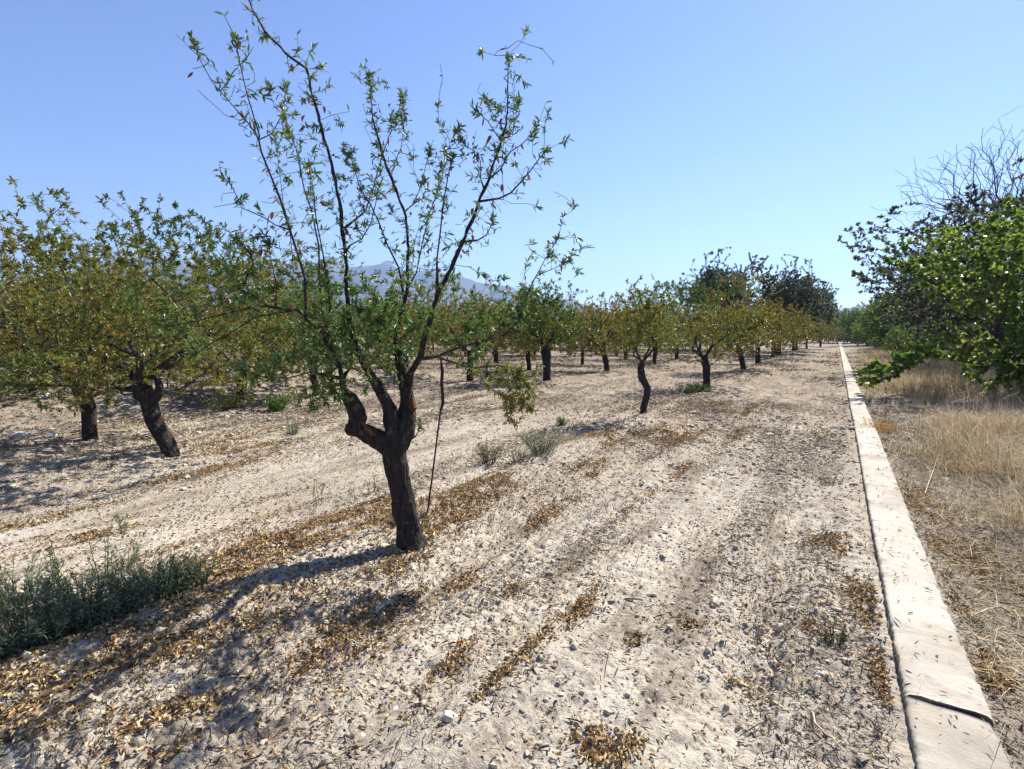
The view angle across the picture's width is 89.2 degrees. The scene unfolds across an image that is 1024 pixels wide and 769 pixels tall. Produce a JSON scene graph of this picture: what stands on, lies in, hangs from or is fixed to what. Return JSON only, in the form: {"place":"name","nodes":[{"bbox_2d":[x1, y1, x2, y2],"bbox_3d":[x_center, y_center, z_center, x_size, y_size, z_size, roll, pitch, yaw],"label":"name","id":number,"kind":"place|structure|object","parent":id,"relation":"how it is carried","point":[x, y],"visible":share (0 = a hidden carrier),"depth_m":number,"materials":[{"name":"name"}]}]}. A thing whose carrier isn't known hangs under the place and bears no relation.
{"place":"outdoors","nodes":[
{"label":"outdoors","id":0,"kind":"place"},
{"bbox_2d":[1,256,984,332],"bbox_3d":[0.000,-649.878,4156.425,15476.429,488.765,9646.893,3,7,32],"label":"mountains","id":1,"kind":"structure","parent":0,"point":[465,283],"depth_m":2801.65,"materials":[{"name":"grey stone"}]},
{"bbox_2d":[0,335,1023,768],"bbox_3d":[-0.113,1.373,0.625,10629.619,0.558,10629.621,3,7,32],"label":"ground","id":2,"kind":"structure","parent":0,"point":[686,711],"depth_m":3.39,"materials":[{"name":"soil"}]},
{"bbox_2d":[10,431,31,437],"bbox_3d":[-7.656,0.797,8.089,0.243,0.120,0.183,0,6,4],"label":"stone","id":3,"kind":"object","parent":2,"relation":"on","point":[20,434],"visible":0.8,"depth_m":8.04,"materials":[{"name":"grey stone"}]},
{"bbox_2d":[0,275,53,364],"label":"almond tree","id":4,"kind":"object","parent":2,"relation":"on","point":[13,312],"visible":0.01,"depth_m":19.74,"materials":[{"name":"green plant"}]},
{"bbox_2d":[0,553,76,624],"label":"weed clump","id":5,"kind":"object","parent":2,"relation":"on","point":[26,581],"visible":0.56,"depth_m":3.13,"materials":[{"name":"green plant"}]},
{"bbox_2d":[0,252,83,369],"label":"almond tree","id":6,"kind":"object","parent":2,"relation":"on","point":[23,281],"visible":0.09,"depth_m":15.17,"materials":[{"name":"green plant"}]},
{"bbox_2d":[45,433,56,437],"bbox_3d":[-7.187,0.809,8.087,0.158,0.108,0.223,-5,8,-42],"label":"stone","id":7,"kind":"object","parent":2,"relation":"on","point":[50,435],"visible":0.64,"depth_m":8.05,"materials":[{"name":"grey stone"}]},
{"bbox_2d":[43,540,63,602],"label":"tall weed","id":8,"kind":"object","parent":2,"relation":"on","point":[55,566],"visible":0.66,"depth_m":3.08,"materials":[{"name":"green plant"}]},
{"bbox_2d":[0,569,108,659],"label":"weed clump","id":9,"kind":"object","parent":2,"relation":"on","point":[34,632],"visible":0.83,"depth_m":2.53,"materials":[{"name":"green plant"}]},
{"bbox_2d":[0,248,124,379],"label":"almond tree","id":10,"kind":"object","parent":2,"relation":"on","point":[36,286],"visible":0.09,"depth_m":13.24,"materials":[{"name":"green plant"}]},
{"bbox_2d":[3,560,164,640],"bbox_3d":[-2.219,1.158,2.713,0.645,0.342,0.631,1,6,6],"label":"weed clump","id":11,"kind":"object","parent":2,"relation":"on","point":[110,613],"visible":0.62,"depth_m":2.74,"materials":[{"name":"green plant"}]},
{"bbox_2d":[0,176,171,392],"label":"almond tree","id":12,"kind":"object","parent":2,"relation":"on","point":[32,245],"visible":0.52,"depth_m":10.60,"materials":[{"name":"green plant"}]},
{"bbox_2d":[86,527,113,574],"bbox_3d":[-2.730,1.112,3.445,0.153,0.418,0.114,-2,6,-20],"label":"tall weed","id":13,"kind":"object","parent":2,"relation":"on","point":[105,550],"visible":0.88,"depth_m":3.44,"materials":[{"name":"green plant"}]},
{"bbox_2d":[11,255,202,373],"bbox_3d":[-12.059,-2.098,16.114,5.365,3.725,4.483,-3,6,-29],"label":"almond tree","id":14,"kind":"object","parent":2,"relation":"on","point":[164,294],"depth_m":16.18,"materials":[{"name":"green plant"}]},
{"bbox_2d":[10,242,203,364],"bbox_3d":[-15.035,-2.963,19.794,4.977,4.670,6.616,6,8,45],"label":"almond tree","id":15,"kind":"object","parent":2,"relation":"on","point":[109,261],"visible":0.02,"depth_m":19.11,"materials":[{"name":"green plant"}]},
{"bbox_2d":[112,512,129,532],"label":"tall weed","id":16,"kind":"object","parent":2,"relation":"on","point":[119,521],"visible":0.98,"depth_m":4.31,"materials":[{"name":"green plant"}]},
{"bbox_2d":[101,538,144,571],"bbox_3d":[-2.671,1.190,3.559,0.207,0.256,0.233,-1,6,-12],"label":"tall weed","id":17,"kind":"object","parent":2,"relation":"on","point":[121,559],"visible":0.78,"depth_m":3.56,"materials":[{"name":"green plant"}]},
{"bbox_2d":[0,251,257,440],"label":"almond tree","id":18,"kind":"object","parent":2,"relation":"on","point":[89,422],"visible":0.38,"depth_m":7.71,"materials":[{"name":"green plant"}]},
{"bbox_2d":[90,547,207,611],"bbox_3d":[-2.110,1.160,3.052,0.572,0.318,0.557,3,7,32],"label":"weed clump","id":19,"kind":"object","parent":2,"relation":"on","point":[163,586],"visible":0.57,"depth_m":3.06,"materials":[{"name":"green plant"}]},
{"bbox_2d":[0,187,311,457],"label":"almond tree","id":20,"kind":"object","parent":2,"relation":"on","point":[147,396],"visible":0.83,"depth_m":6.23,"materials":[{"name":"green plant"}]},
{"bbox_2d":[142,275,209,359],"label":"almond tree","id":21,"kind":"object","parent":2,"relation":"on","point":[175,307],"visible":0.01,"depth_m":24.66,"materials":[{"name":"green plant"}]},
{"bbox_2d":[156,552,221,594],"bbox_3d":[-1.998,1.175,3.229,0.346,0.238,0.326,-5,8,-42],"label":"weed clump","id":22,"kind":"object","parent":2,"relation":"on","point":[179,579],"visible":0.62,"depth_m":3.20,"materials":[{"name":"green plant"}]},
{"bbox_2d":[198,390,254,410],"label":"weed clump","id":23,"kind":"object","parent":2,"relation":"on","point":[225,405],"visible":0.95,"depth_m":10.90,"materials":[{"name":"green plant"}]},
{"bbox_2d":[162,294,317,401],"bbox_3d":[-6.195,-0.809,11.754,3.311,2.526,4.038,-5,8,-44],"label":"almond tree","id":24,"kind":"object","parent":2,"relation":"on","point":[277,342],"visible":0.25,"depth_m":11.62,"materials":[{"name":"green plant"}]},
{"bbox_2d":[227,637,287,675],"bbox_3d":[-1.215,1.298,2.486,0.057,0.023,0.331,2,6,18],"label":"stick","id":25,"kind":"object","parent":2,"relation":"on","point":[246,665],"visible":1,"depth_m":2.44,"materials":[{"name":"wood"}]},
{"bbox_2d":[161,224,354,373],"bbox_3d":[-7.613,-2.492,15.662,5.242,4.561,4.962,4,7,34],"label":"almond tree","id":26,"kind":"object","parent":2,"relation":"on","point":[264,276],"visible":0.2,"depth_m":15.27,"materials":[{"name":"green plant"}]},
{"bbox_2d":[260,391,294,410],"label":"sucker shrub","id":27,"kind":"object","parent":2,"relation":"on","point":[276,404],"visible":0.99,"depth_m":10.72,"materials":[{"name":"green plant"}]},
{"bbox_2d":[217,266,355,364],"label":"almond tree","id":28,"kind":"object","parent":2,"relation":"on","point":[289,306],"visible":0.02,"depth_m":21.24,"materials":[{"name":"green plant"}]},
{"bbox_2d":[240,289,336,359],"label":"almond tree","id":29,"kind":"object","parent":2,"relation":"on","point":[295,319],"visible":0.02,"depth_m":24.93,"materials":[{"name":"green plant"}]},
{"bbox_2d":[283,420,299,434],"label":"weed clump","id":30,"kind":"object","parent":2,"relation":"on","point":[293,428],"visible":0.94,"depth_m":8.06,"materials":[{"name":"green plant"}]},
{"bbox_2d":[226,250,377,395],"bbox_3d":[-5.024,-1.505,13.074,3.642,3.788,3.700,-4,7,-37],"label":"almond tree","id":31,"kind":"object","parent":2,"relation":"on","point":[314,377],"visible":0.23,"depth_m":12.71,"materials":[{"name":"green plant"}]},
{"bbox_2d":[313,478,324,504],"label":"tall weed","id":32,"kind":"object","parent":2,"relation":"on","point":[317,494],"visible":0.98,"depth_m":4.96,"materials":[{"name":"green plant"}]},
{"bbox_2d":[117,0,595,553],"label":"almond tree","id":33,"kind":"object","parent":2,"relation":"on","point":[393,440],"visible":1,"depth_m":3.46,"materials":[{"name":"green plant"}]},
{"bbox_2d":[338,295,387,353],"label":"almond tree","id":34,"kind":"object","parent":2,"relation":"on","point":[355,327],"visible":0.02,"depth_m":35.42,"materials":[{"name":"green plant"}]},
{"bbox_2d":[372,471,377,491],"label":"tall weed","id":35,"kind":"object","parent":2,"relation":"on","point":[374,481],"visible":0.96,"depth_m":5.38,"materials":[{"name":"green plant"}]},
{"bbox_2d":[366,292,438,335],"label":"almond tree","id":36,"kind":"object","parent":2,"relation":"on","point":[411,310],"visible":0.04,"depth_m":32.11,"materials":[{"name":"green plant"}]},
{"bbox_2d":[352,287,454,367],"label":"almond tree","id":37,"kind":"object","parent":2,"relation":"on","point":[428,349],"visible":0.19,"depth_m":21.41,"materials":[{"name":"green plant"}]},
{"bbox_2d":[363,296,449,353],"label":"almond tree","id":38,"kind":"object","parent":2,"relation":"on","point":[408,325],"visible":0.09,"depth_m":26.61,"materials":[{"name":"green plant"}]},
{"bbox_2d":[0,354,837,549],"bbox_3d":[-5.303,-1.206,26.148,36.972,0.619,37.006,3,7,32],"label":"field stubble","id":39,"kind":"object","parent":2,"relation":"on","point":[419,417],"visible":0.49,"depth_m":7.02,"materials":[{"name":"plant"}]},
{"bbox_2d":[415,686,426,710],"bbox_3d":[-0.389,1.364,2.259,0.024,0.035,0.195,-3,6,-24],"label":"stick","id":40,"kind":"object","parent":2,"relation":"on","point":[418,689],"visible":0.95,"depth_m":2.29,"materials":[{"name":"wood"}]},
{"bbox_2d":[426,359,444,515],"bbox_3d":[-0.646,0.474,4.261,0.208,1.394,0.034,-3,6,-30],"label":"stick","id":41,"kind":"object","parent":2,"relation":"on","point":[442,385],"visible":0.81,"depth_m":4.26,"materials":[{"name":"brown wood"}]},
{"bbox_2d":[440,310,473,354],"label":"almond tree","id":42,"kind":"object","parent":2,"relation":"on","point":[462,337],"visible":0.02,"depth_m":38.24,"materials":[{"name":"green plant"}]},
{"bbox_2d":[406,271,536,380],"bbox_3d":[-1.303,-1.929,17.457,4.414,3.755,4.175,0,6,0],"label":"almond tree","id":43,"kind":"object","parent":2,"relation":"on","point":[452,303],"visible":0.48,"depth_m":17.15,"materials":[{"name":"green plant"}]},
{"bbox_2d":[444,302,502,358],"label":"almond tree","id":44,"kind":"object","parent":2,"relation":"on","point":[492,325],"visible":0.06,"depth_m":32.82,"materials":[{"name":"green plant"}]},
{"bbox_2d":[473,441,506,463],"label":"weed clump","id":45,"kind":"object","parent":2,"relation":"on","point":[482,453],"visible":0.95,"depth_m":6.19,"materials":[{"name":"green plant"}]},
{"bbox_2d":[449,294,535,362],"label":"almond tree","id":46,"kind":"object","parent":2,"relation":"on","point":[494,350],"visible":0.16,"depth_m":26.57,"materials":[{"name":"green plant"}]},
{"bbox_2d":[0,347,1023,768],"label":"dry litter","id":47,"kind":"object","parent":2,"relation":"on","point":[568,541],"visible":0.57,"depth_m":3.58,"materials":[{"name":"brown plant"}]},
{"bbox_2d":[0,394,1023,768],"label":"fallen leaves","id":48,"kind":"object","parent":2,"relation":"on","point":[264,538],"visible":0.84,"depth_m":3.04,"materials":[{"name":"brown plant"}]},
{"bbox_2d":[0,401,1023,768],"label":"soil clods","id":49,"kind":"object","parent":2,"relation":"on","point":[466,749],"visible":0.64,"depth_m":3.72,"materials":[{"name":"beige soil"}]},
{"bbox_2d":[503,445,533,462],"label":"weed clump","id":50,"kind":"object","parent":2,"relation":"on","point":[517,457],"visible":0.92,"depth_m":6.04,"materials":[{"name":"green plant"}]},
{"bbox_2d":[474,295,586,369],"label":"almond tree","id":51,"kind":"object","parent":2,"relation":"on","point":[528,356],"visible":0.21,"depth_m":21.60,"materials":[{"name":"green plant"}]},
{"bbox_2d":[515,296,561,354],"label":"almond tree","id":52,"kind":"object","parent":2,"relation":"on","point":[534,353],"visible":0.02,"depth_m":38.63,"materials":[{"name":"green plant"}]},
{"bbox_2d":[518,427,563,455],"bbox_3d":[0.363,0.694,6.365,0.579,0.340,0.597,3,7,32],"label":"weed clump","id":53,"kind":"object","parent":2,"relation":"on","point":[534,448],"visible":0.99,"depth_m":6.31,"materials":[{"name":"green plant"}]},
{"bbox_2d":[536,743,549,749],"bbox_3d":[0.119,1.383,1.980,0.062,0.021,0.030,2,6,17],"label":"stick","id":54,"kind":"object","parent":2,"relation":"on","point":[540,746],"visible":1,"depth_m":1.98,"materials":[{"name":"grey wood"}]},
{"bbox_2d":[491,277,597,380],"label":"almond tree","id":55,"kind":"object","parent":2,"relation":"on","point":[550,326],"visible":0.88,"depth_m":16.64,"materials":[{"name":"green plant"}]},
{"bbox_2d":[528,282,590,358],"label":"almond tree","id":56,"kind":"object","parent":2,"relation":"on","point":[555,304],"visible":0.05,"depth_m":32.00,"materials":[{"name":"green plant"}]},
{"bbox_2d":[555,415,568,425],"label":"weed clump","id":57,"kind":"object","parent":2,"relation":"on","point":[560,420],"visible":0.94,"depth_m":9.14,"materials":[{"name":"green plant"}]},
{"bbox_2d":[547,428,604,442],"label":"grass tuft","id":58,"kind":"object","parent":2,"relation":"on","point":[566,438],"visible":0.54,"depth_m":7.34,"materials":[{"name":"plant"}]},
{"bbox_2d":[549,307,616,364],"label":"almond tree","id":59,"kind":"object","parent":2,"relation":"on","point":[582,353],"visible":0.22,"depth_m":26.79,"materials":[{"name":"green plant"}]},
{"bbox_2d":[569,309,618,352],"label":"almond tree","id":60,"kind":"object","parent":2,"relation":"on","point":[591,336],"visible":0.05,"depth_m":38.31,"materials":[{"name":"green plant"}]},
{"bbox_2d":[544,289,658,370],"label":"almond tree","id":61,"kind":"object","parent":2,"relation":"on","point":[588,308],"visible":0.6,"depth_m":21.56,"materials":[{"name":"green plant"}]},
{"bbox_2d":[582,291,667,358],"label":"almond tree","id":62,"kind":"object","parent":2,"relation":"on","point":[621,304],"visible":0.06,"depth_m":32.12,"materials":[{"name":"green plant"}]},
{"bbox_2d":[607,598,642,602],"bbox_3d":[0.672,1.283,3.082,0.222,0.027,0.023,-1,6,-9],"label":"stick","id":63,"kind":"object","parent":2,"relation":"on","point":[610,601],"visible":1,"depth_m":3.09,"materials":[{"name":"grey wood"}]},
{"bbox_2d":[594,274,702,413],"bbox_3d":[2.407,-0.696,9.497,1.832,2.632,1.696,0,6,0],"label":"almond tree","id":64,"kind":"object","parent":2,"relation":"on","point":[647,319],"visible":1,"depth_m":9.41,"materials":[{"name":"green plant"}]},
{"bbox_2d":[628,290,668,344],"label":"almond tree","id":65,"kind":"object","parent":2,"relation":"on","point":[656,301],"visible":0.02,"depth_m":72.38,"materials":[{"name":"green plant"}]},
{"bbox_2d":[615,281,693,363],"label":"almond tree","id":66,"kind":"object","parent":2,"relation":"on","point":[655,351],"visible":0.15,"depth_m":26.54,"materials":[{"name":"green plant"}]},
{"bbox_2d":[642,306,710,358],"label":"almond tree","id":67,"kind":"object","parent":2,"relation":"on","point":[676,353],"visible":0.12,"depth_m":30.86,"materials":[{"name":"green plant"}]},
{"bbox_2d":[675,380,710,393],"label":"weed clump","id":68,"kind":"object","parent":2,"relation":"on","point":[702,387],"visible":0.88,"depth_m":13.63,"materials":[{"name":"green plant"}]},
{"bbox_2d":[674,310,725,351],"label":"almond tree","id":69,"kind":"object","parent":2,"relation":"on","point":[700,346],"visible":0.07,"depth_m":36.80,"materials":[{"name":"green plant"}]},
{"bbox_2d":[673,246,768,346],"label":"oak tree","id":70,"kind":"object","parent":2,"relation":"on","point":[709,274],"visible":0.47,"depth_m":50.88,"materials":[{"name":"green plant"}]},
{"bbox_2d":[663,259,781,383],"bbox_3d":[6.281,-1.851,15.703,3.575,3.963,2.882,4,7,34],"label":"almond tree","id":71,"kind":"object","parent":2,"relation":"on","point":[705,363],"visible":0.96,"depth_m":15.48,"materials":[{"name":"green plant"}]},
{"bbox_2d":[701,269,790,368],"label":"almond tree","id":72,"kind":"object","parent":2,"relation":"on","point":[767,308],"visible":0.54,"depth_m":22.02,"materials":[{"name":"green plant"}]},
{"bbox_2d":[709,298,818,363],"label":"almond tree","id":73,"kind":"object","parent":2,"relation":"on","point":[783,344],"visible":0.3,"depth_m":27.32,"materials":[{"name":"green plant"}]},
{"bbox_2d":[744,293,823,356],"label":"almond tree","id":74,"kind":"object","parent":2,"relation":"on","point":[801,322],"visible":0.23,"depth_m":33.22,"materials":[{"name":"green plant"}]},
{"bbox_2d":[735,254,838,353],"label":"oak tree","id":75,"kind":"object","parent":2,"relation":"on","point":[801,287],"visible":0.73,"depth_m":39.16,"materials":[{"name":"green plant"}]},
{"bbox_2d":[748,277,841,350],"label":"oak tree","id":76,"kind":"object","parent":2,"relation":"on","point":[832,309],"visible":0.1,"depth_m":45.71,"materials":[{"name":"green plant"}]},
{"bbox_2d":[778,402,813,410],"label":"grass tuft","id":77,"kind":"object","parent":2,"relation":"on","point":[790,407],"visible":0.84,"depth_m":10.95,"materials":[{"name":"plant"}]},
{"bbox_2d":[788,318,834,348],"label":"almond tree","id":78,"kind":"object","parent":2,"relation":"on","point":[821,328],"visible":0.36,"depth_m":52.76,"materials":[{"name":"green plant"}]},
{"bbox_2d":[815,669,824,677],"bbox_3d":[1.434,1.339,2.389,0.084,0.038,0.065,4,7,34],"label":"stone","id":79,"kind":"object","parent":2,"relation":"on","point":[819,672],"visible":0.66,"depth_m":2.38,"materials":[{"name":"white stone"}]},
{"bbox_2d":[797,307,849,342],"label":"mulberry tree","id":80,"kind":"object","parent":2,"relation":"on","point":[830,325],"visible":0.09,"depth_m":86.60,"materials":[{"name":"green plant"}]},
{"bbox_2d":[804,320,845,346],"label":"almond tree","id":81,"kind":"object","parent":2,"relation":"on","point":[835,337],"visible":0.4,"depth_m":61.05,"materials":[{"name":"green plant"}]},
{"bbox_2d":[812,712,843,751],"bbox_3d":[1.225,1.360,2.034,0.029,0.017,0.207,0,6,1],"label":"stick","id":82,"kind":"object","parent":2,"relation":"on","point":[820,728],"visible":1,"depth_m":2.03,"materials":[{"name":"wood"}]},
{"bbox_2d":[817,473,843,484],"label":"weed clump","id":83,"kind":"object","parent":2,"relation":"on","point":[837,480],"visible":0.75,"depth_m":5.47,"materials":[{"name":"beige plant"}]},
{"bbox_2d":[758,691,908,768],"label":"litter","id":84,"kind":"object","parent":2,"relation":"on","point":[836,725],"visible":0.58,"depth_m":2.10,"materials":[{"name":"plant"}]},
{"bbox_2d":[817,619,853,646],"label":"weed clump","id":85,"kind":"object","parent":2,"relation":"on","point":[840,634],"visible":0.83,"depth_m":2.64,"materials":[{"name":"green plant"}]},
{"bbox_2d":[821,304,867,342],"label":"mulberry tree","id":86,"kind":"object","parent":2,"relation":"on","point":[845,338],"visible":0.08,"depth_m":82.39,"materials":[{"name":"green plant"}]},
{"bbox_2d":[830,301,884,340],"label":"mulberry tree","id":87,"kind":"object","parent":2,"relation":"on","point":[847,322],"visible":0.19,"depth_m":65.94,"materials":[{"name":"green plant"}]},
{"bbox_2d":[846,325,878,346],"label":"scrub bush","id":88,"kind":"object","parent":2,"relation":"on","point":[862,342],"visible":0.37,"depth_m":59.32,"materials":[{"name":"green plant"}]},
{"bbox_2d":[832,619,894,674],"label":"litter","id":89,"kind":"object","parent":2,"relation":"on","point":[865,641],"visible":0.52,"depth_m":2.65,"materials":[{"name":"plant"}]},
{"bbox_2d":[865,336,892,348],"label":"scrub bush","id":90,"kind":"object","parent":2,"relation":"on","point":[875,344],"visible":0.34,"depth_m":45.57,"materials":[{"name":"green plant"}]},
{"bbox_2d":[855,416,916,432],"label":"grass tuft","id":91,"kind":"object","parent":2,"relation":"on","point":[882,427],"visible":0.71,"depth_m":8.49,"materials":[{"name":"plant"}]},
{"bbox_2d":[853,298,953,337],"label":"mulberry tree","id":92,"kind":"object","parent":2,"relation":"on","point":[863,328],"visible":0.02,"depth_m":51.85,"materials":[{"name":"green plant"}]},
{"bbox_2d":[880,321,930,352],"bbox_3d":[26.389,-3.010,34.223,3.677,2.530,3.123,1,6,10],"label":"scrub bush","id":93,"kind":"object","parent":2,"relation":"on","point":[894,340],"visible":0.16,"depth_m":34.52,"materials":[{"name":"green plant"}]},
{"bbox_2d":[849,294,972,344],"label":"mulberry tree","id":94,"kind":"object","parent":2,"relation":"on","point":[876,319],"visible":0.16,"depth_m":42.51,"materials":[{"name":"green plant"}]},
{"bbox_2d":[886,320,956,362],"bbox_3d":[20.417,-2.121,26.077,3.058,2.334,3.419,0,6,0],"label":"scrub bush","id":95,"kind":"object","parent":2,"relation":"on","point":[902,347],"visible":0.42,"depth_m":26.06,"materials":[{"name":"green plant"}]},
{"bbox_2d":[823,346,1023,768],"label":"dry grass","id":96,"kind":"structure","parent":2,"relation":"on","point":[939,382],"depth_m":6.63,"materials":[{"name":"plant"}]},
{"bbox_2d":[839,343,1010,768],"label":"concrete kerb","id":97,"kind":"structure","parent":2,"relation":"on","point":[953,746],"depth_m":2.55,"materials":[{"name":"grey concrete"}]},
{"bbox_2d":[837,107,1023,367],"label":"half dead tree","id":98,"kind":"object","parent":2,"relation":"on","point":[959,210],"visible":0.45,"depth_m":20.35,"materials":[{"name":"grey plant"}]},
{"bbox_2d":[851,194,1023,397],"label":"mulberry tree","id":99,"kind":"object","parent":2,"relation":"on","point":[1012,308],"visible":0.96,"depth_m":12.52,"materials":[{"name":"green plant"}]},
{"bbox_2d":[866,215,1022,348],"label":"half dead tree","id":100,"kind":"object","parent":2,"relation":"on","point":[897,305],"visible":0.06,"depth_m":31.15,"materials":[{"name":"green plant"}]},
{"bbox_2d":[899,443,1023,481],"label":"grass tuft","id":101,"kind":"object","parent":2,"relation":"on","point":[954,469],"visible":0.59,"depth_m":6.05,"materials":[{"name":"plant"}]},
{"bbox_2d":[934,416,1022,446],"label":"grass tuft","id":102,"kind":"object","parent":2,"relation":"on","point":[979,432],"visible":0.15,"depth_m":7.21,"materials":[{"name":"plant"}]},
{"bbox_2d":[936,310,1023,363],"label":"scrub bush","id":103,"kind":"object","parent":2,"relation":"on","point":[965,344],"visible":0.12,"depth_m":23.22,"materials":[{"name":"green plant"}]},
{"bbox_2d":[973,605,1000,614],"bbox_3d":[2.724,1.290,2.976,0.365,0.049,0.013,-3,6,-29],"label":"stick","id":104,"kind":"object","parent":2,"relation":"on","point":[985,609],"visible":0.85,"depth_m":2.97,"materials":[{"name":"wood"}]},
{"bbox_2d":[0,0,1023,316],"label":"sky","id":105,"kind":"structure","parent":0,"point":[762,128],"materials":[{"name":"blue"}]}
]}

